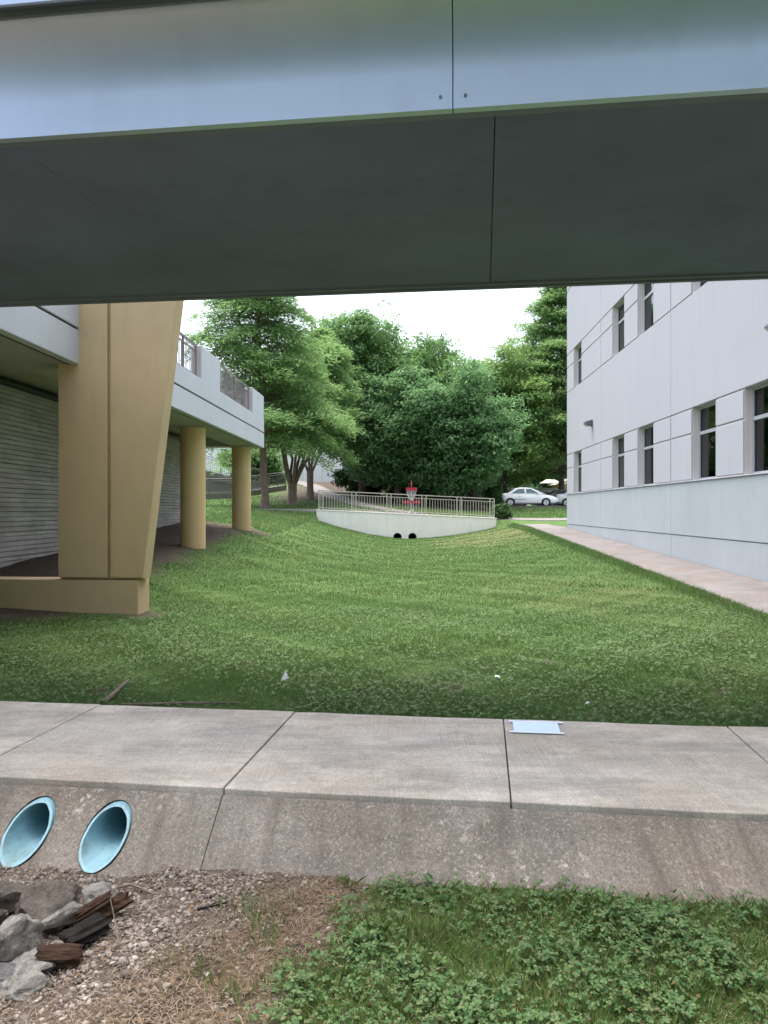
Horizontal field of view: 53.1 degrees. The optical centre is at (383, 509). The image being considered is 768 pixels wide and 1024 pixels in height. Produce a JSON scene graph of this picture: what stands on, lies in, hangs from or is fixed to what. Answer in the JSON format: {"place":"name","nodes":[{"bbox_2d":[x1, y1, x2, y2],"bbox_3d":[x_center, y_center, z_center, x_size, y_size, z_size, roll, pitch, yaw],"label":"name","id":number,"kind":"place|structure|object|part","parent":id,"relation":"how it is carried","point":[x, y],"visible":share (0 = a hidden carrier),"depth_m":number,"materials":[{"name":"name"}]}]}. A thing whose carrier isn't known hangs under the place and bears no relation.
{"place":"outdoors","nodes":[
{"label":"outdoors","id":0,"kind":"place"},
{"bbox_2d":[297,481,425,513],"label":"uphill path","id":1,"kind":"structure","parent":0,"point":[328,493],"depth_m":54.06,"materials":[{"name":"concrete"}]},
{"bbox_2d":[177,288,565,485],"label":"sky","id":2,"kind":"structure","parent":0,"point":[478,318],"materials":[{"name":"white"}]},
{"bbox_2d":[0,482,767,1023],"bbox_3d":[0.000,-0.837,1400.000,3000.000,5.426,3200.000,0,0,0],"label":"ground","id":3,"kind":"structure","parent":0,"point":[168,546],"depth_m":6.92,"materials":[{"name":"green plant"}]},
{"bbox_2d":[0,910,8,925],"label":"rock","id":4,"kind":"object","parent":3,"relation":"on","point":[4,916],"visible":0.72,"depth_m":3.16,"materials":[{"name":"grey stone"}]},
{"bbox_2d":[0,881,32,914],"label":"rock","id":5,"kind":"object","parent":3,"relation":"on","point":[10,894],"visible":0.44,"depth_m":3.33,"materials":[{"name":"grey stone"}]},
{"bbox_2d":[0,913,44,962],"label":"rock","id":6,"kind":"object","parent":3,"relation":"on","point":[20,934],"visible":0.74,"depth_m":3.00,"materials":[{"name":"stone"}]},
{"bbox_2d":[0,970,53,1001],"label":"rock","id":7,"kind":"object","parent":3,"relation":"on","point":[31,982],"visible":0.9,"depth_m":2.76,"materials":[{"name":"stone"}]},
{"bbox_2d":[11,947,55,974],"bbox_3d":[-1.330,1.730,2.887,0.201,0.098,0.221,0,0,4],"label":"rock","id":8,"kind":"object","parent":3,"relation":"on","point":[26,961],"visible":0.31,"depth_m":2.87,"materials":[{"name":"stone"}]},
{"bbox_2d":[15,880,82,934],"bbox_3d":[-1.415,1.696,3.251,0.278,0.213,0.225,0,0,-29],"label":"rock","id":9,"kind":"object","parent":3,"relation":"on","point":[40,901],"visible":0.65,"depth_m":3.21,"materials":[{"name":"grey stone"}]},
{"bbox_2d":[41,901,83,930],"bbox_3d":[-1.341,1.693,3.203,0.085,0.102,0.193,0,0,39],"label":"rock","id":10,"kind":"object","parent":9,"relation":"on","point":[64,916],"visible":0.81,"depth_m":3.17,"materials":[{"name":"stone"}]},
{"bbox_2d":[34,943,83,969],"bbox_3d":[-1.238,1.698,2.926,0.172,0.099,0.101,6,-1,-11],"label":"wood chunk","id":11,"kind":"object","parent":3,"relation":"on","point":[65,955],"visible":0.91,"depth_m":2.90,"materials":[{"name":"brown wood"}]},
{"bbox_2d":[57,912,111,944],"bbox_3d":[-1.197,1.694,3.079,0.195,0.082,0.110,-12,8,-42],"label":"wood chunk","id":12,"kind":"object","parent":3,"relation":"on","point":[94,926],"visible":0.82,"depth_m":3.06,"materials":[{"name":"wood"}]},
{"bbox_2d":[0,384,179,567],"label":"board formed wall","id":13,"kind":"structure","parent":3,"relation":"on","point":[28,475],"depth_m":14.64,"materials":[{"name":"concrete"}]},
{"bbox_2d":[0,376,179,439],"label":"utility pipe","id":14,"kind":"object","parent":13,"relation":"attached to","point":[14,384],"depth_m":14.12,"materials":[{"name":"plastic"}]},
{"bbox_2d":[0,301,183,614],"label":"bridge pier","id":15,"kind":"structure","parent":3,"relation":"on","point":[115,388],"depth_m":10.77,"materials":[{"name":"beige paint"}]},
{"bbox_2d":[81,881,115,904],"bbox_3d":[-1.267,1.724,3.419,0.148,0.122,0.138,-10,-11,-34],"label":"rock","id":16,"kind":"object","parent":3,"relation":"on","point":[90,892],"visible":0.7,"depth_m":3.39,"materials":[{"name":"stone"}]},
{"bbox_2d":[101,679,129,703],"bbox_3d":[-2.132,1.453,6.136,0.048,0.080,0.558,0,0,3],"label":"branch","id":17,"kind":"object","parent":3,"relation":"on","point":[113,693],"visible":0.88,"depth_m":6.07,"materials":[{"name":"brown wood"}]},
{"bbox_2d":[0,305,263,548],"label":"elevated terrace","id":18,"kind":"structure","parent":3,"relation":"on","point":[39,345],"depth_m":18.31,"materials":[{"name":"paint"}]},
{"bbox_2d":[117,883,154,894],"bbox_3d":[-1.129,1.730,3.514,0.202,0.022,0.042,0,0,17],"label":"root","id":19,"kind":"object","parent":3,"relation":"on","point":[133,885],"visible":1,"depth_m":3.52,"materials":[{"name":"brown wood"}]},
{"bbox_2d":[121,702,239,705],"bbox_3d":[-1.541,1.471,5.837,0.886,0.025,0.030,0,0,-4],"label":"lath","id":20,"kind":"object","parent":3,"relation":"on","point":[161,703],"visible":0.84,"depth_m":5.83,"materials":[{"name":"brown wood"}]},
{"bbox_2d":[0,861,385,1023],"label":"gravel","id":21,"kind":"structure","parent":3,"relation":"on","point":[164,921],"depth_m":3.17,"materials":[{"name":"gravel"}]},
{"bbox_2d":[0,962,15,981],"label":"rock","id":22,"kind":"object","parent":21,"relation":"on","point":[7,970],"visible":0.41,"depth_m":2.83,"materials":[{"name":"grey stone"}]},
{"bbox_2d":[110,898,119,943],"bbox_3d":[-1.084,1.655,3.097,0.011,0.120,0.157,0,0,-31],"label":"stick","id":23,"kind":"object","parent":21,"relation":"on","point":[117,934],"visible":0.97,"depth_m":3.09,"materials":[{"name":"brown wood"}]},
{"bbox_2d":[98,891,133,918],"bbox_3d":[-1.162,1.689,3.249,0.196,0.068,0.082,-21,13,-35],"label":"wood chunk","id":24,"kind":"object","parent":21,"relation":"on","point":[121,901],"visible":0.62,"depth_m":3.24,"materials":[{"name":"brown wood"}]},
{"bbox_2d":[74,890,113,921],"bbox_3d":[-1.211,1.661,3.212,0.166,0.051,0.062,-24,13,-32],"label":"wood chunk","id":25,"kind":"object","parent":24,"relation":"on","point":[95,905],"visible":0.91,"depth_m":3.20,"materials":[{"name":"brown wood"}]},
{"bbox_2d":[206,456,286,498],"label":"access ramp","id":26,"kind":"structure","parent":3,"relation":"on","point":[216,483],"depth_m":58.91,"materials":[{"name":"concrete"}]},
{"bbox_2d":[215,443,286,484],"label":"leafy tree","id":27,"kind":"object","parent":3,"relation":"on","point":[275,465],"visible":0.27,"depth_m":70.64,"materials":[{"name":"green plant"}]},
{"bbox_2d":[180,297,354,507],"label":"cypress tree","id":28,"kind":"object","parent":3,"relation":"on","point":[258,364],"visible":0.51,"depth_m":41.87,"materials":[{"name":"plant"}]},
{"bbox_2d":[206,438,355,481],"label":"white building","id":29,"kind":"structure","parent":3,"relation":"on","point":[320,474],"depth_m":82.00,"materials":[{"name":"paint"}]},
{"bbox_2d":[281,664,288,682],"bbox_3d":[-0.851,1.397,6.587,0.071,0.200,0.061,0,0,-10],"label":"marker flag","id":30,"kind":"object","parent":3,"relation":"on","point":[285,676],"visible":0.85,"depth_m":6.58,"materials":[{"name":"plastic"}]},
{"bbox_2d":[251,348,363,504],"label":"cypress tree","id":31,"kind":"object","parent":3,"relation":"on","point":[333,444],"visible":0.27,"depth_m":46.42,"materials":[{"name":"plant"}]},
{"bbox_2d":[258,325,368,499],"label":"cypress tree","id":32,"kind":"object","parent":3,"relation":"on","point":[350,385],"visible":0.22,"depth_m":51.16,"materials":[{"name":"plant"}]},
{"bbox_2d":[304,297,413,496],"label":"oak tree","id":33,"kind":"object","parent":3,"relation":"on","point":[358,336],"visible":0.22,"depth_m":56.33,"materials":[{"name":"green plant"}]},
{"bbox_2d":[327,463,390,495],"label":"shrub","id":34,"kind":"object","parent":3,"relation":"on","point":[346,483],"visible":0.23,"depth_m":59.70,"materials":[{"name":"green plant"}]},
{"bbox_2d":[0,784,767,903],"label":"concrete apron","id":35,"kind":"object","parent":3,"relation":"on","point":[653,855],"visible":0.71,"depth_m":3.71,"materials":[{"name":"grey concrete"}]},
{"bbox_2d":[0,796,55,866],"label":"drain pipe","id":36,"kind":"object","parent":35,"relation":"on","point":[26,834],"visible":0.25,"depth_m":3.99,"materials":[{"name":"teal plastic"}]},
{"bbox_2d":[78,800,131,872],"bbox_3d":[-1.329,1.637,4.403,0.224,0.224,1.414,0,0,7],"label":"drain pipe","id":37,"kind":"object","parent":35,"relation":"on","point":[104,837],"visible":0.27,"depth_m":3.94,"materials":[{"name":"teal plastic"}]},
{"bbox_2d":[0,860,767,1023],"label":"dry straw","id":38,"kind":"object","parent":3,"relation":"on","point":[216,958],"visible":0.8,"depth_m":2.95,"materials":[{"name":"beige plant"}]},
{"bbox_2d":[197,902,227,910],"bbox_3d":[-0.738,1.708,3.308,0.132,0.014,0.015,0,0,-20],"label":"stick","id":39,"kind":"object","parent":38,"relation":"on","point":[205,907],"visible":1,"depth_m":3.30,"materials":[{"name":"black wood"}]},
{"bbox_2d":[0,600,767,726],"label":"lawn clover","id":40,"kind":"object","parent":3,"relation":"on","point":[714,625],"visible":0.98,"depth_m":7.41,"materials":[{"name":"green plant"}]},
{"bbox_2d":[206,494,566,533],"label":"bank grass","id":41,"kind":"structure","parent":3,"relation":"on","point":[306,506],"depth_m":43.26,"materials":[{"name":"green plant"}]},
{"bbox_2d":[28,651,764,1023],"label":"leaf litter","id":42,"kind":"object","parent":3,"relation":"on","point":[148,1019],"visible":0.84,"depth_m":3.06,"materials":[{"name":"brown plant"}]},
{"bbox_2d":[335,364,461,503],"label":"oak tree","id":43,"kind":"object","parent":3,"relation":"on","point":[382,463],"visible":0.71,"depth_m":52.51,"materials":[{"name":"green plant"}]},
{"bbox_2d":[382,486,419,499],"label":"shrub","id":44,"kind":"object","parent":3,"relation":"on","point":[389,491],"visible":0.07,"depth_m":61.87,"materials":[{"name":"green plant"}]},
{"bbox_2d":[316,509,496,538],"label":"culvert wall","id":45,"kind":"structure","parent":3,"relation":"on","point":[404,525],"depth_m":39.98,"materials":[{"name":"paint"}]},
{"bbox_2d":[393,533,401,537],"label":"culvert pipe","id":46,"kind":"object","parent":45,"relation":"attached to","point":[397,535],"visible":0.53,"depth_m":40.89,"materials":[{"name":"black plastic"}]},
{"bbox_2d":[318,490,494,517],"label":"guard railing","id":47,"kind":"object","parent":45,"relation":"on","point":[421,498],"visible":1,"depth_m":40.08,"materials":[{"name":"grey metal"}]},
{"bbox_2d":[408,533,416,538],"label":"culvert pipe","id":48,"kind":"object","parent":45,"relation":"attached to","point":[411,535],"visible":0.58,"depth_m":40.89,"materials":[{"name":"black plastic"}]},
{"bbox_2d":[390,486,448,504],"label":"shrub","id":49,"kind":"object","parent":3,"relation":"on","point":[436,500],"visible":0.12,"depth_m":61.56,"materials":[{"name":"green plant"}]},
{"bbox_2d":[398,333,459,375],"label":"leafy tree","id":50,"kind":"object","parent":3,"relation":"on","point":[412,347],"visible":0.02,"depth_m":72.88,"materials":[{"name":"green plant"}]},
{"bbox_2d":[360,331,500,503],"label":"oak tree","id":51,"kind":"object","parent":3,"relation":"on","point":[438,365],"visible":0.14,"depth_m":57.13,"materials":[{"name":"green plant"}]},
{"bbox_2d":[151,870,767,1023],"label":"grass tufts","id":52,"kind":"object","parent":3,"relation":"on","point":[423,929],"visible":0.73,"depth_m":2.91,"materials":[{"name":"green plant"}]},
{"bbox_2d":[387,354,536,509],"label":"oak tree","id":53,"kind":"object","parent":3,"relation":"on","point":[477,454],"visible":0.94,"depth_m":51.39,"materials":[{"name":"green plant"}]},
{"bbox_2d":[441,490,482,506],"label":"shrub","id":54,"kind":"object","parent":3,"relation":"on","point":[465,502],"visible":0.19,"depth_m":57.11,"materials":[{"name":"green plant"}]},
{"bbox_2d":[384,475,546,505],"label":"leafy tree","id":55,"kind":"object","parent":3,"relation":"on","point":[509,489],"depth_m":84.10,"materials":[{"name":"green plant"}]},
{"bbox_2d":[481,484,505,507],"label":"shrub","id":56,"kind":"object","parent":3,"relation":"on","point":[495,492],"visible":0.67,"depth_m":52.74,"materials":[{"name":"green plant"}]},
{"bbox_2d":[233,867,767,1023],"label":"clover patch","id":57,"kind":"object","parent":3,"relation":"on","point":[681,924],"visible":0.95,"depth_m":2.85,"materials":[{"name":"green plant"}]},
{"bbox_2d":[488,502,513,518],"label":"shrub","id":58,"kind":"object","parent":3,"relation":"on","point":[503,511],"visible":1,"depth_m":40.64,"materials":[{"name":"green plant"}]},
{"bbox_2d":[457,357,563,489],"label":"leafy tree","id":59,"kind":"object","parent":3,"relation":"on","point":[513,480],"visible":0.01,"depth_m":72.45,"materials":[{"name":"green plant"}]},
{"bbox_2d":[465,505,566,507],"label":"kerb","id":60,"kind":"structure","parent":3,"relation":"on","point":[523,506],"depth_m":56.79,"materials":[{"name":"concrete"}]},
{"bbox_2d":[484,332,562,492],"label":"leafy tree","id":61,"kind":"object","parent":3,"relation":"on","point":[510,377],"visible":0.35,"depth_m":59.73,"materials":[{"name":"green plant"}]},
{"bbox_2d":[491,287,567,505],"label":"cypress tree","id":62,"kind":"object","parent":3,"relation":"on","point":[550,325],"visible":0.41,"depth_m":62.82,"materials":[{"name":"plant"}]},
{"bbox_2d":[527,453,565,505],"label":"leafy tree","id":63,"kind":"object","parent":3,"relation":"on","point":[541,480],"visible":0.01,"depth_m":87.58,"materials":[{"name":"green plant"}]},
{"bbox_2d":[539,479,557,487],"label":"canopy shelter","id":64,"kind":"object","parent":3,"relation":"on","point":[548,481],"visible":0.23,"depth_m":77.69,"materials":[{"name":"white fabric"}]},
{"bbox_2d":[547,479,566,505],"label":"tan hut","id":65,"kind":"object","parent":3,"relation":"on","point":[555,485],"visible":0.16,"depth_m":82.11,"materials":[{"name":"beige"}]},
{"bbox_2d":[566,279,767,582],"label":"office building","id":66,"kind":"structure","parent":3,"relation":"on","point":[667,394],"depth_m":18.90,"materials":[{"name":"paint"}]},
{"bbox_2d":[578,451,581,492],"bbox_3d":[7.897,-1.512,30.524,0.092,1.665,1.460,0,0,3],"label":"window","id":67,"kind":"structure","parent":66,"relation":"in","point":[579,453],"depth_m":31.15,"materials":[{"name":"glass"}]},
{"bbox_2d":[578,346,581,384],"bbox_3d":[7.897,-5.770,30.524,0.092,1.630,1.460,0,0,3],"label":"window","id":68,"kind":"structure","parent":66,"relation":"in","point":[579,349],"depth_m":31.15,"materials":[{"name":"glass"}]},
{"bbox_2d":[583,420,592,426],"bbox_3d":[7.414,-3.150,27.907,0.296,0.240,0.260,0,0,3],"label":"wall lamp","id":69,"kind":"object","parent":66,"relation":"attached to","point":[588,423],"visible":1,"depth_m":27.78,"materials":[{"name":"grey metal"}]},
{"bbox_2d":[618,436,624,487],"bbox_3d":[7.589,-1.512,24.231,0.092,1.665,1.420,0,0,3],"label":"window","id":70,"kind":"structure","parent":66,"relation":"in","point":[621,452],"depth_m":24.61,"materials":[{"name":"glass"}]},
{"bbox_2d":[618,301,624,352],"bbox_3d":[7.589,-5.770,24.231,0.092,1.630,1.420,0,0,3],"label":"window","id":71,"kind":"structure","parent":66,"relation":"in","point":[621,312],"depth_m":24.61,"materials":[{"name":"glass"}]},
{"bbox_2d":[644,425,653,484],"bbox_3d":[7.446,-1.512,21.295,0.092,1.665,1.460,0,0,3],"label":"window","id":72,"kind":"structure","parent":66,"relation":"in","point":[648,431],"depth_m":21.68,"materials":[{"name":"glass"}]},
{"bbox_2d":[644,284,653,331],"bbox_3d":[7.446,-5.770,21.295,0.092,1.630,1.460,0,0,3],"label":"window","id":73,"kind":"structure","parent":66,"relation":"in","point":[648,288],"depth_m":21.68,"materials":[{"name":"glass"}]},
{"bbox_2d":[699,402,716,478],"bbox_3d":[7.232,-1.512,16.920,0.092,1.665,1.420,0,0,3],"label":"window","id":74,"kind":"structure","parent":66,"relation":"in","point":[707,413],"depth_m":17.20,"materials":[{"name":"glass"}]},
{"bbox_2d":[752,383,767,473],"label":"window","id":75,"kind":"structure","parent":66,"relation":"in","point":[759,393],"depth_m":14.52,"materials":[{"name":"glass"}]},
{"bbox_2d":[0,0,767,306],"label":"footbridge","id":76,"kind":"object","parent":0,"point":[166,150],"visible":1,"depth_m":4.51,"materials":[{"name":"metal"}]},
{"bbox_2d":[0,701,767,821],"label":"sidewalk","id":77,"kind":"structure","parent":0,"point":[712,772],"depth_m":4.47,"materials":[{"name":"concrete"}]},
{"bbox_2d":[509,720,563,733],"bbox_3d":[1.018,1.443,5.112,0.368,0.004,0.284,0,0,7],"label":"taped paper","id":78,"kind":"object","parent":77,"relation":"on","point":[545,727],"visible":1,"depth_m":5.10,"materials":[{"name":"white paper"}]},
{"bbox_2d":[0,510,767,727],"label":"lawn grass","id":79,"kind":"structure","parent":0,"point":[707,597],"depth_m":9.02,"materials":[{"name":"green plant"}]},
{"bbox_2d":[257,509,566,520],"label":"cross path","id":80,"kind":"structure","parent":0,"point":[528,519],"depth_m":40.97,"materials":[{"name":"concrete"}]},
{"bbox_2d":[403,481,419,513],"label":"disc golf basket","id":81,"kind":"object","parent":80,"relation":"on","point":[411,489],"visible":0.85,"depth_m":40.96,"materials":[{"name":"metal"}]},
{"bbox_2d":[524,524,767,613],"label":"path beside building","id":82,"kind":"structure","parent":0,"point":[746,590],"depth_m":15.93,"materials":[{"name":"concrete"}]},
{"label":"parking lot","id":83,"kind":"structure","parent":0,"visible":0},
{"bbox_2d":[478,491,526,505],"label":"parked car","id":84,"kind":"object","parent":83,"relation":"on","point":[483,504],"visible":0.16,"depth_m":66.93,"materials":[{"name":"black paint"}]},
{"bbox_2d":[502,487,557,505],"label":"parked car","id":85,"kind":"object","parent":83,"relation":"on","point":[522,495],"visible":0.76,"depth_m":57.96,"materials":[{"name":"white paint"}]},
{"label":"side window","id":86,"kind":"part","parent":85,"relation":"part of","materials":[{"name":"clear glass"}]},
{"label":"side window","id":87,"kind":"part","parent":85,"relation":"part of","materials":[{"name":"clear glass"}]},
{"bbox_2d":[534,488,557,505],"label":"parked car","id":88,"kind":"object","parent":83,"relation":"on","point":[545,491],"visible":0.02,"depth_m":67.94,"materials":[{"name":"paint"}]},
{"bbox_2d":[546,489,566,505],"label":"parked car","id":89,"kind":"object","parent":83,"relation":"on","point":[555,492],"visible":0.06,"depth_m":63.62,"materials":[{"name":"grey paint"}]},
{"bbox_2d":[554,491,567,505],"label":"parked car","id":90,"kind":"object","parent":83,"relation":"on","point":[562,499],"visible":0.25,"depth_m":60.02,"materials":[{"name":"silver metal"}]}
]}

